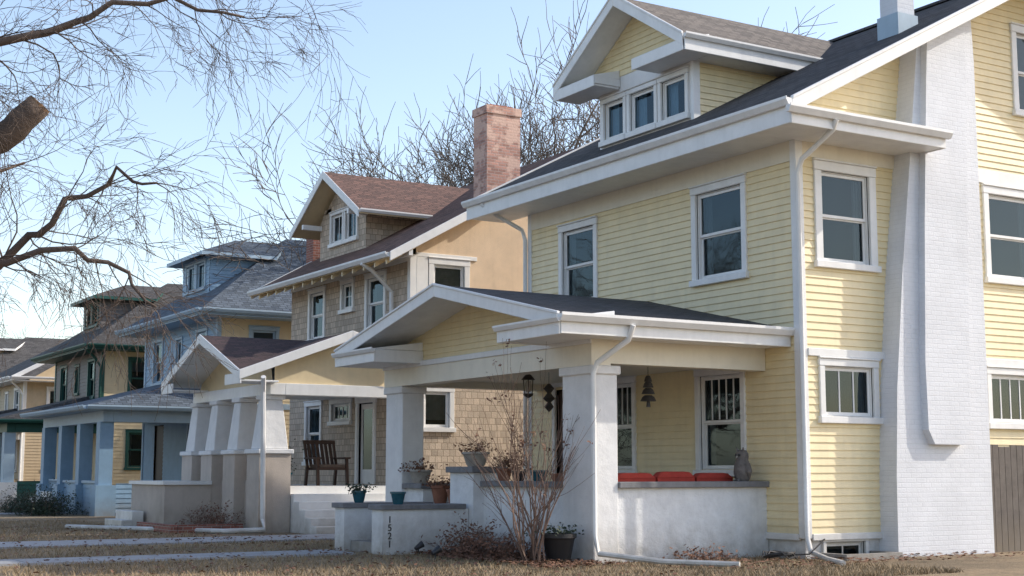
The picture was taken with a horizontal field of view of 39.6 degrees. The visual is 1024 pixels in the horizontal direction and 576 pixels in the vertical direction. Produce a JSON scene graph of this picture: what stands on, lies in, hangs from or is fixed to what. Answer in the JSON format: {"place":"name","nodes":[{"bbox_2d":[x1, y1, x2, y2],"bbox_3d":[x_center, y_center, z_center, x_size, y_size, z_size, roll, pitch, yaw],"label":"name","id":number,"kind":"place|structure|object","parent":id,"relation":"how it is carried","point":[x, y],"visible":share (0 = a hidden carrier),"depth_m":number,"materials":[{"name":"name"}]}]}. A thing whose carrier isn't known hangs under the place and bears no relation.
{"place":"outdoors","nodes":[
{"label":"outdoors","id":0,"kind":"place"},
{"bbox_2d":[0,346,55,413],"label":"fascia","id":1,"kind":"object","parent":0,"point":[15,369],"visible":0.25,"depth_m":68.96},
{"bbox_2d":[0,337,67,381],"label":"roof shingles","id":2,"kind":"object","parent":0,"point":[30,347],"visible":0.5,"depth_m":80.66,"materials":[{"name":"grey"}]},
{"bbox_2d":[0,283,187,418],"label":"roof shingles","id":3,"kind":"object","parent":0,"point":[102,335],"visible":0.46,"depth_m":57.12,"materials":[{"name":"grey"}]},
{"bbox_2d":[42,239,306,410],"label":"roof shingles","id":4,"kind":"object","parent":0,"point":[232,292],"visible":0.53,"depth_m":45.28,"materials":[{"name":"grey"}]},
{"bbox_2d":[202,333,343,368],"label":"roof shingles","id":5,"kind":"object","parent":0,"point":[242,352],"visible":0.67,"depth_m":32.13,"materials":[{"name":"brown"}]},
{"bbox_2d":[290,484,385,493],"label":"porch floor","id":6,"kind":"structure","parent":0,"point":[313,488],"depth_m":31.44,"materials":[{"name":"white paint"}]},
{"bbox_2d":[302,440,350,485],"bbox_3d":[-4.276,4.011,32.658,0.840,1.040,0.890,4,-9,-31],"label":"porch armchair","id":7,"kind":"object","parent":6,"relation":"on","point":[317,465],"visible":0.96,"depth_m":32.78,"materials":[{"name":"brown wood"}]},
{"bbox_2d":[263,146,580,286],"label":"roof shingles","id":8,"kind":"object","parent":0,"point":[441,204],"visible":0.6,"depth_m":37.21,"materials":[{"name":"brown"}]},
{"bbox_2d":[426,268,459,419],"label":"window blinds","id":9,"kind":"object","parent":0,"point":[435,407],"depth_m":33.16,"materials":[{"name":"black"}]},
{"bbox_2d":[0,0,937,338],"label":"sky","id":10,"kind":"structure","parent":0,"point":[409,48],"materials":[{"name":"blue"}]},
{"bbox_2d":[0,507,1023,575],"bbox_3d":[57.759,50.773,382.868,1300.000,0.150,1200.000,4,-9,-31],"label":"ground","id":11,"kind":"structure","parent":0,"point":[1003,564],"depth_m":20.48,"materials":[{"name":"plant"}]},
{"bbox_2d":[0,432,15,481],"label":"porch columns","id":12,"kind":"structure","parent":11,"relation":"on","point":[7,450],"depth_m":52.80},
{"bbox_2d":[0,482,16,505],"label":"porch piers","id":13,"kind":"structure","parent":11,"relation":"on","point":[4,486],"depth_m":52.51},
{"bbox_2d":[0,484,50,512],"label":"evergreen shrub","id":14,"kind":"object","parent":11,"relation":"on","point":[4,508],"visible":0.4,"depth_m":44.37,"materials":[{"name":"green plant"}]},
{"bbox_2d":[0,477,89,515],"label":"evergreen shrub","id":15,"kind":"object","parent":11,"relation":"on","point":[46,508],"visible":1,"depth_m":42.25,"materials":[{"name":"green plant"}]},
{"bbox_2d":[36,483,115,516],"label":"porch piers","id":16,"kind":"structure","parent":11,"relation":"on","point":[102,500],"depth_m":41.66,"materials":[{"name":"paint"}]},
{"bbox_2d":[40,422,113,484],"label":"porch columns","id":17,"kind":"structure","parent":11,"relation":"on","point":[104,452],"depth_m":43.81,"materials":[{"name":"paint"}]},
{"bbox_2d":[0,534,334,548],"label":"front walk","id":18,"kind":"structure","parent":11,"relation":"on","point":[143,541],"depth_m":26.23,"materials":[{"name":"concrete"}]},
{"bbox_2d":[0,549,354,565],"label":"front walk","id":19,"kind":"structure","parent":11,"relation":"on","point":[25,562],"depth_m":21.17,"materials":[{"name":"concrete"}]},
{"bbox_2d":[0,0,375,418],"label":"bare street tree","id":20,"kind":"object","parent":11,"relation":"on","point":[22,120],"visible":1,"depth_m":14.33,"materials":[{"name":"brown plant"}]},
{"bbox_2d":[131,480,245,527],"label":"porch wall","id":21,"kind":"structure","parent":11,"relation":"on","point":[165,504],"depth_m":32.60,"materials":[{"name":"beige paint"}]},
{"bbox_2d":[129,480,211,484],"bbox_3d":[-8.106,4.602,33.644,1.149,0.080,2.670,4,-9,-31],"label":"wall cap","id":22,"kind":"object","parent":21,"relation":"on","point":[168,482],"depth_m":32.63,"materials":[{"name":"white paint"}]},
{"bbox_2d":[137,522,242,533],"bbox_3d":[-7.115,5.283,31.302,1.600,0.230,2.400,4,-9,-31],"label":"planting bed","id":23,"kind":"object","parent":11,"relation":"on","point":[166,528],"visible":0.48,"depth_m":30.28,"materials":[{"name":"brown plant"}]},
{"bbox_2d":[190,499,244,527],"bbox_3d":[-6.297,4.952,30.833,1.550,0.773,1.704,4,-9,-31],"label":"dormant bush","id":24,"kind":"object","parent":23,"relation":"in","point":[220,519],"visible":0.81,"depth_m":30.81,"materials":[{"name":"brown plant"}]},
{"bbox_2d":[181,454,290,532],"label":"piers","id":25,"kind":"structure","parent":11,"relation":"on","point":[233,472],"depth_m":30.90,"materials":[{"name":"beige paint"}]},
{"bbox_2d":[180,395,293,455],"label":"columns","id":26,"kind":"structure","parent":25,"relation":"on","point":[217,427],"depth_m":32.17,"materials":[{"name":"white paint"}]},
{"bbox_2d":[105,493,384,533],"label":"steps","id":27,"kind":"structure","parent":11,"relation":"on","point":[312,513],"depth_m":30.59,"materials":[{"name":"white paint"}]},
{"bbox_2d":[133,56,599,291],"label":"bare tree","id":28,"kind":"object","parent":11,"relation":"on","point":[446,178],"visible":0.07,"depth_m":50.45,"materials":[{"name":"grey plant"}]},
{"bbox_2d":[307,214,463,483],"bbox_3d":[0.485,2.281,38.590,10.300,8.350,6.600,4,-9,-31],"label":"interior","id":29,"kind":"object","parent":11,"relation":"on","point":[380,315],"visible":0.07,"depth_m":35.63,"materials":[{"name":"black"}]},
{"bbox_2d":[335,508,467,554],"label":"step wall","id":30,"kind":"structure","parent":11,"relation":"on","point":[409,528],"depth_m":22.71,"materials":[{"name":"white paint"}]},
{"bbox_2d":[345,483,375,502],"bbox_3d":[-2.577,3.441,23.931,0.519,0.338,0.511,-2,-8,16],"label":"flower pot","id":31,"kind":"object","parent":30,"relation":"on","point":[358,494],"visible":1,"depth_m":23.82,"materials":[{"name":"blue ceramic"}]},
{"bbox_2d":[332,502,465,509],"bbox_3d":[-1.812,3.596,23.501,1.700,0.080,1.900,4,-9,-31],"label":"step wall cap","id":32,"kind":"object","parent":30,"relation":"on","point":[403,506],"visible":1,"depth_m":22.84,"materials":[{"name":"concrete"}]},
{"bbox_2d":[289,193,522,484],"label":"wall","id":33,"kind":"structure","parent":11,"relation":"on","point":[439,449],"depth_m":35.02,"materials":[{"name":"beige wood"}]},
{"bbox_2d":[193,252,476,402],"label":"trim","id":34,"kind":"structure","parent":33,"relation":"attached to","point":[417,276],"depth_m":32.86,"materials":[{"name":"white paint"}]},
{"bbox_2d":[200,343,384,390],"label":"wall","id":35,"kind":"structure","parent":34,"relation":"on","point":[319,367],"depth_m":31.57,"materials":[{"name":"beige paint"}]},
{"bbox_2d":[168,344,274,388],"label":"roof soffit","id":36,"kind":"structure","parent":35,"relation":"on","point":[181,376],"depth_m":34.05,"materials":[{"name":"wood"}]},
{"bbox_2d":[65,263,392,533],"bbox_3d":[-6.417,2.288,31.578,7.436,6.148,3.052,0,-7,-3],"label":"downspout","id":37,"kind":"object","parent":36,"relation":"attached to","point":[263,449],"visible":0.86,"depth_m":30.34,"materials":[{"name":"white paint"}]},
{"bbox_2d":[161,171,466,394],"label":"fascia","id":38,"kind":"structure","parent":34,"relation":"on","point":[235,377],"depth_m":32.17,"materials":[{"name":"white paint"}]},
{"bbox_2d":[416,216,527,291],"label":"wall","id":39,"kind":"structure","parent":34,"relation":"on","point":[495,249],"depth_m":34.10,"materials":[{"name":"beige paint"}]},
{"bbox_2d":[251,180,424,296],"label":"roof soffit","id":40,"kind":"structure","parent":33,"relation":"on","point":[321,201],"depth_m":38.69,"materials":[{"name":"wood"}]},
{"bbox_2d":[259,246,417,298],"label":"rafter tails","id":41,"kind":"object","parent":40,"relation":"attached to","point":[324,278],"visible":0.46,"depth_m":35.31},
{"bbox_2d":[247,208,432,295],"bbox_3d":[-3.804,-1.008,36.503,3.005,1.740,8.600,4,-9,-31],"label":"gutter","id":42,"kind":"object","parent":40,"relation":"attached to","point":[353,263],"visible":0.96,"depth_m":35.76,"materials":[{"name":"white paint"}]},
{"bbox_2d":[306,104,512,263],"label":"brick chimney","id":43,"kind":"object","parent":40,"relation":"attached to","point":[312,250],"visible":0.18,"depth_m":40.43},
{"bbox_2d":[472,104,521,197],"bbox_3d":[-0.374,-2.834,35.095,1.010,3.200,0.710,4,-9,-31],"label":"brick chimney","id":44,"kind":"object","parent":40,"relation":"attached to","point":[496,146],"visible":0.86,"depth_m":34.89,"materials":[{"name":"brick"}]},
{"bbox_2d":[301,206,470,483],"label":"window casings","id":45,"kind":"object","parent":33,"relation":"attached to","point":[464,264],"depth_m":35.10,"materials":[{"name":"wood"}]},
{"bbox_2d":[313,214,376,446],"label":"curtains","id":46,"kind":"object","parent":45,"relation":"attached to","point":[375,320],"visible":0.42,"depth_m":37.50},
{"bbox_2d":[360,403,372,483],"bbox_3d":[-3.462,3.769,34.415,0.050,1.930,0.810,4,-9,-31],"label":"door","id":47,"kind":"structure","parent":45,"relation":"attached to","point":[365,476],"depth_m":34.57,"materials":[{"name":"white paint"}]},
{"bbox_2d":[363,409,371,468],"bbox_3d":[-3.484,3.658,34.416,0.002,1.450,0.550,4,-9,-31],"label":"door glass","id":48,"kind":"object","parent":45,"relation":"attached to","point":[367,438],"depth_m":34.44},
{"bbox_2d":[309,214,461,460],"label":"window sashes","id":49,"kind":"object","parent":45,"relation":"attached to","point":[349,306],"depth_m":35.88,"materials":[{"name":"wood"}]},
{"bbox_2d":[424,510,515,555],"bbox_3d":[-0.635,3.867,22.291,1.510,0.771,1.450,-5,-9,35],"label":"dormant bush","id":50,"kind":"object","parent":11,"relation":"on","point":[460,542],"visible":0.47,"depth_m":22.17,"materials":[{"name":"brown plant"}]},
{"bbox_2d":[421,516,530,563],"bbox_3d":[-0.627,3.777,21.370,2.075,0.742,2.078,4,-9,-31],"label":"dormant bush","id":51,"kind":"object","parent":11,"relation":"on","point":[478,548],"visible":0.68,"depth_m":21.33,"materials":[{"name":"brown plant"}]},
{"bbox_2d":[384,365,620,562],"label":"columns","id":52,"kind":"structure","parent":11,"relation":"on","point":[404,421],"depth_m":20.70,"materials":[{"name":"white paint"}]},
{"bbox_2d":[384,141,1021,390],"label":"trim","id":53,"kind":"structure","parent":52,"relation":"on","point":[454,375],"depth_m":22.75,"materials":[{"name":"beige paint"}]},
{"bbox_2d":[334,0,1007,368],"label":"fascia","id":54,"kind":"structure","parent":53,"relation":"on","point":[770,128],"depth_m":23.16,"materials":[{"name":"white paint"}]},
{"bbox_2d":[450,0,977,325],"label":"roof shingles","id":55,"kind":"object","parent":54,"relation":"on","point":[838,55],"visible":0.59,"depth_m":23.80,"materials":[{"name":"black"}]},
{"bbox_2d":[828,0,949,41],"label":"roof ridge cap","id":56,"kind":"object","parent":55,"relation":"on","point":[875,24],"visible":0.22,"depth_m":28.38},
{"bbox_2d":[627,0,832,56],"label":"roof shingles","id":57,"kind":"object","parent":54,"relation":"on","point":[683,21],"visible":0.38,"depth_m":26.77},
{"bbox_2d":[470,534,545,561],"bbox_3d":[0.018,3.795,20.854,1.433,0.618,1.342,-5,-9,32],"label":"dormant bush","id":58,"kind":"object","parent":11,"relation":"on","point":[509,550],"visible":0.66,"depth_m":20.70,"materials":[{"name":"brown plant"}]},
{"bbox_2d":[1,524,1022,575],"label":"fallen leaves","id":59,"kind":"object","parent":11,"relation":"on","point":[537,563],"visible":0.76,"depth_m":20.40,"materials":[{"name":"brown plant"}]},
{"bbox_2d":[447,339,600,564],"bbox_3d":[0.309,2.322,20.432,2.336,3.279,2.514,1,-7,-9],"label":"bare shrub","id":60,"kind":"object","parent":11,"relation":"on","point":[535,549],"visible":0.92,"depth_m":20.07,"materials":[{"name":"brown plant"}]},
{"bbox_2d":[524,521,591,562],"bbox_3d":[0.678,3.629,20.273,1.021,0.588,1.066,-2,-8,14],"label":"planter tub","id":61,"kind":"object","parent":11,"relation":"on","point":[558,544],"visible":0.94,"depth_m":20.18,"materials":[{"name":"black plastic"}]},
{"bbox_2d":[304,0,836,193],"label":"bare tree","id":62,"kind":"object","parent":11,"relation":"on","point":[586,125],"depth_m":50.59,"materials":[{"name":"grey plant"}]},
{"bbox_2d":[405,473,768,561],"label":"porch wall","id":63,"kind":"structure","parent":11,"relation":"on","point":[655,522],"depth_m":21.48,"materials":[{"name":"paint"}]},
{"bbox_2d":[398,457,447,482],"bbox_3d":[-1.638,3.235,25.230,0.705,0.458,0.886,4,-9,-31],"label":"flower pot","id":64,"kind":"object","parent":63,"relation":"on","point":[419,474],"visible":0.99,"depth_m":25.12,"materials":[{"name":"stone"}]},
{"bbox_2d":[448,436,496,465],"bbox_3d":[-0.595,2.690,23.498,0.895,0.516,0.989,4,-9,-31],"label":"flower pot","id":65,"kind":"object","parent":63,"relation":"on","point":[480,458],"visible":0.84,"depth_m":23.45,"materials":[{"name":"ceramic"}]},
{"bbox_2d":[489,450,514,480],"bbox_3d":[-0.122,2.854,22.852,0.495,0.486,0.613,1,-7,-10],"label":"flower pot","id":66,"kind":"object","parent":63,"relation":"on","point":[504,466],"visible":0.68,"depth_m":22.77,"materials":[{"name":"ceramic"}]},
{"bbox_2d":[402,466,768,488],"bbox_3d":[0.751,3.205,23.989,3.450,0.380,6.780,4,-9,-31],"label":"porch wall cap","id":67,"kind":"object","parent":63,"relation":"on","point":[664,484],"visible":0.7,"depth_m":21.64,"materials":[{"name":"concrete"}]},
{"bbox_2d":[733,447,751,480],"bbox_3d":[3.568,2.726,21.991,0.309,0.524,0.296,-2,-8,16],"label":"owl statue","id":68,"kind":"object","parent":63,"relation":"on","point":[742,469],"visible":0.96,"depth_m":21.88,"materials":[{"name":"grey stone"}]},
{"bbox_2d":[605,100,616,139],"bbox_3d":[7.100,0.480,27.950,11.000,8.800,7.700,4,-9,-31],"label":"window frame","id":69,"kind":"structure","parent":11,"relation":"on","point":[605,120],"depth_m":27.65,"materials":[{"name":"white paint"}]},
{"bbox_2d":[356,6,1023,348],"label":"roof soffit","id":70,"kind":"structure","parent":69,"relation":"on","point":[422,319],"depth_m":26.70,"materials":[{"name":"wood"}]},
{"bbox_2d":[331,31,952,357],"bbox_3d":[1.824,-1.599,25.006,7.437,5.470,9.822,4,-9,-31],"label":"gutter","id":71,"kind":"object","parent":70,"relation":"attached to","point":[778,103],"visible":0.96,"depth_m":21.79,"materials":[{"name":"white paint"}]},
{"bbox_2d":[480,119,845,566],"bbox_3d":[1.233,0.994,23.590,3.392,6.643,9.754,4,-9,-31],"label":"downspout","id":72,"kind":"object","parent":11,"relation":"on","point":[628,338],"visible":0.94,"depth_m":21.21,"materials":[{"name":"white paint"}]},
{"bbox_2d":[663,541,747,560],"bbox_3d":[2.773,3.820,20.465,1.192,0.383,1.273,0,-7,-1],"label":"dormant bush","id":73,"kind":"object","parent":11,"relation":"on","point":[705,557],"visible":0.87,"depth_m":20.44,"materials":[{"name":"brown plant"}]},
{"bbox_2d":[556,75,1023,553],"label":"interior","id":74,"kind":"object","parent":11,"relation":"on","point":[838,235],"visible":0.05,"depth_m":23.91,"materials":[{"name":"black"}]},
{"bbox_2d":[761,539,824,559],"bbox_3d":[4.186,3.829,20.888,1.234,0.275,0.446,4,-9,-31],"label":"garden hose","id":75,"kind":"object","parent":11,"relation":"on","point":[772,554],"visible":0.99,"depth_m":20.59,"materials":[{"name":"black plastic"}]},
{"bbox_2d":[768,539,878,558],"bbox_3d":[7.097,4.842,27.374,11.020,0.600,7.720,4,-9,-31],"label":"foundation","id":76,"kind":"object","parent":11,"relation":"on","point":[799,547],"visible":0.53,"depth_m":21.59,"materials":[{"name":"white paint"}]},
{"bbox_2d":[383,60,1023,540],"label":"trim","id":77,"kind":"structure","parent":76,"relation":"on","point":[985,176],"depth_m":21.93,"materials":[{"name":"white paint"}]},
{"bbox_2d":[408,0,1023,533],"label":"siding","id":78,"kind":"object","parent":77,"relation":"attached to","point":[644,250],"visible":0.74,"depth_m":23.30,"materials":[{"name":"yellow paint"}]},
{"bbox_2d":[464,365,695,384],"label":"porch ceiling","id":79,"kind":"structure","parent":78,"relation":"attached to","point":[552,377],"depth_m":25.11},
{"bbox_2d":[641,376,655,406],"bbox_3d":[2.093,1.479,21.861,0.252,0.700,0.246,4,-9,-31],"label":"wind bell","id":80,"kind":"object","parent":79,"relation":"hanging from","point":[648,387],"visible":0.99,"depth_m":21.79,"materials":[{"name":"brown metal"}]},
{"bbox_2d":[551,22,1023,553],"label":"window casings","id":81,"kind":"object","parent":78,"relation":"attached to","point":[867,174],"depth_m":23.67,"materials":[{"name":"wood"}]},
{"bbox_2d":[559,391,562,479],"bbox_3d":[1.162,2.954,26.852,0.050,2.050,0.910,4,-9,-31],"label":"door","id":82,"kind":"structure","parent":81,"relation":"attached to","point":[560,416],"depth_m":27.22,"materials":[{"name":"brown wood"}]},
{"bbox_2d":[600,62,690,149],"bbox_3d":[2.464,-3.396,26.434,0.001,1.700,2.900,4,-9,-31],"label":"window frame","id":83,"kind":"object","parent":81,"relation":"attached to","point":[633,78],"depth_m":26.68,"materials":[{"name":"white paint"}]},
{"bbox_2d":[613,82,678,135],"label":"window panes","id":84,"kind":"object","parent":81,"relation":"attached to","point":[674,103],"visible":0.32,"depth_m":26.70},
{"bbox_2d":[565,35,1023,553],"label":"window sashes","id":85,"kind":"object","parent":81,"relation":"in","point":[825,217],"depth_m":23.55,"materials":[{"name":"wood"}]},
{"bbox_2d":[571,180,1023,464],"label":"curtains","id":86,"kind":"object","parent":81,"relation":"attached to","point":[857,257],"visible":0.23,"depth_m":23.58,"materials":[{"name":"fabric"}]},
{"bbox_2d":[818,550,902,560],"bbox_3d":[5.245,4.125,21.387,1.150,0.290,0.600,4,-9,-31],"label":"window well","id":87,"kind":"object","parent":11,"relation":"on","point":[878,554],"depth_m":21.15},
{"bbox_2d":[879,0,994,556],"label":"chimney","id":88,"kind":"object","parent":11,"relation":"on","point":[935,488],"visible":0.88,"depth_m":22.67,"materials":[{"name":"white paint"}]},
{"bbox_2d":[877,12,917,40],"bbox_3d":[6.635,-4.134,24.425,0.480,1.050,0.480,4,-9,-31],"label":"flashing","id":89,"kind":"object","parent":88,"relation":"attached to","point":[892,24],"visible":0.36,"depth_m":24.29,"materials":[{"name":"metal"}]},
{"bbox_2d":[990,444,1023,551],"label":"wooden fence","id":90,"kind":"object","parent":11,"relation":"on","point":[1007,469],"visible":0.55,"depth_m":23.34,"materials":[{"name":"grey wood"}]},
{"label":"foundation","id":91,"kind":"object","parent":11,"relation":"on","visible":0},
{"bbox_2d":[43,317,289,482],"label":"trim","id":92,"kind":"structure","parent":91,"relation":"on","point":[142,417],"depth_m":42.96,"materials":[{"name":"wood"}]},
{"bbox_2d":[24,250,291,418],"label":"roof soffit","id":93,"kind":"structure","parent":92,"relation":"on","point":[179,263],"depth_m":46.55,"materials":[{"name":"wood"}]},
{"bbox_2d":[20,307,291,417],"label":"gutter","id":94,"kind":"object","parent":93,"relation":"attached to","point":[168,408],"visible":0.6,"depth_m":43.30,"materials":[{"name":"metal"}]},
{"bbox_2d":[119,313,291,337],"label":"soffit","id":95,"kind":"structure","parent":93,"relation":"attached to","point":[175,324],"depth_m":44.84,"materials":[{"name":"wood"}]},
{"bbox_2d":[150,257,279,445],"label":"window casings","id":96,"kind":"object","parent":93,"relation":"attached to","point":[195,265],"depth_m":47.37,"materials":[{"name":"wood"}]},
{"bbox_2d":[155,426,163,480],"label":"door","id":97,"kind":"structure","parent":96,"relation":"attached to","point":[159,453],"depth_m":48.21,"materials":[{"name":"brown wood"}]},
{"bbox_2d":[63,255,260,512],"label":"siding","id":98,"kind":"object","parent":92,"relation":"on","point":[174,441],"visible":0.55,"depth_m":46.74,"materials":[{"name":"blue paint"}]},
{"bbox_2d":[221,318,290,448],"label":"siding","id":99,"kind":"object","parent":92,"relation":"attached to","point":[284,331],"visible":0.03,"depth_m":44.58,"materials":[{"name":"beige paint"}]},
{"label":"foundation","id":100,"kind":"object","parent":11,"relation":"on","visible":0},
{"bbox_2d":[0,351,105,433],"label":"trim","id":101,"kind":"structure","parent":100,"relation":"on","point":[21,427],"depth_m":53.34,"materials":[{"name":"green paint"}]},
{"bbox_2d":[0,293,162,422],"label":"roof soffit","id":102,"kind":"structure","parent":101,"relation":"on","point":[104,297],"depth_m":57.45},
{"bbox_2d":[0,343,144,422],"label":"gutter","id":103,"kind":"object","parent":102,"relation":"attached to","point":[82,345],"visible":0.39,"depth_m":54.36,"materials":[{"name":"green paint"}]},
{"bbox_2d":[34,348,144,363],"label":"soffit","id":104,"kind":"structure","parent":102,"relation":"attached to","point":[59,358],"depth_m":56.65,"materials":[{"name":"green paint"}]},
{"bbox_2d":[55,298,142,401],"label":"siding","id":105,"kind":"object","parent":101,"relation":"attached to","point":[82,378],"visible":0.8,"depth_m":57.61,"materials":[{"name":"paint"}]},
{"bbox_2d":[55,351,144,484],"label":"siding","id":106,"kind":"object","parent":100,"relation":"on","point":[120,474],"visible":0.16,"depth_m":54.97,"materials":[{"name":"beige paint"}]},
{"bbox_2d":[59,300,144,469],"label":"window casings","id":107,"kind":"object","parent":106,"relation":"attached to","point":[128,431],"depth_m":56.43,"materials":[{"name":"wood"}]},
{"bbox_2d":[62,305,143,466],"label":"window sashes","id":108,"kind":"object","parent":107,"relation":"attached to","point":[92,379],"depth_m":55.67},
{"bbox_2d":[76,302,143,465],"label":"interior","id":109,"kind":"object","parent":100,"relation":"on","point":[136,441],"visible":0.07,"depth_m":55.60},
{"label":"foundation","id":110,"kind":"object","parent":11,"relation":"on","visible":0},
{"bbox_2d":[0,382,53,481],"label":"siding","id":111,"kind":"object","parent":110,"relation":"on","point":[36,393],"visible":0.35,"depth_m":65.89,"materials":[{"name":"beige paint"}]},
{"bbox_2d":[0,386,53,472],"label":"window casings","id":112,"kind":"object","parent":111,"relation":"attached to","point":[18,401],"depth_m":66.58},
{"bbox_2d":[618,471,732,481],"bbox_3d":[2.310,3.104,21.873,2.300,0.560,0.750,4,-9,-31],"label":"porch sofa","id":113,"kind":"object","parent":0,"point":[663,476],"visible":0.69,"depth_m":21.55,"materials":[{"name":"fabric"}]},
{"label":"porch floor","id":114,"kind":"structure","parent":0,"visible":0},
{"bbox_2d":[420,474,449,502],"bbox_3d":[-1.250,3.459,24.476,0.697,0.518,0.658,2,-8,-14],"label":"flower pot","id":115,"kind":"object","parent":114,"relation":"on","point":[439,492],"visible":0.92,"depth_m":24.34,"materials":[{"name":"ceramic"}]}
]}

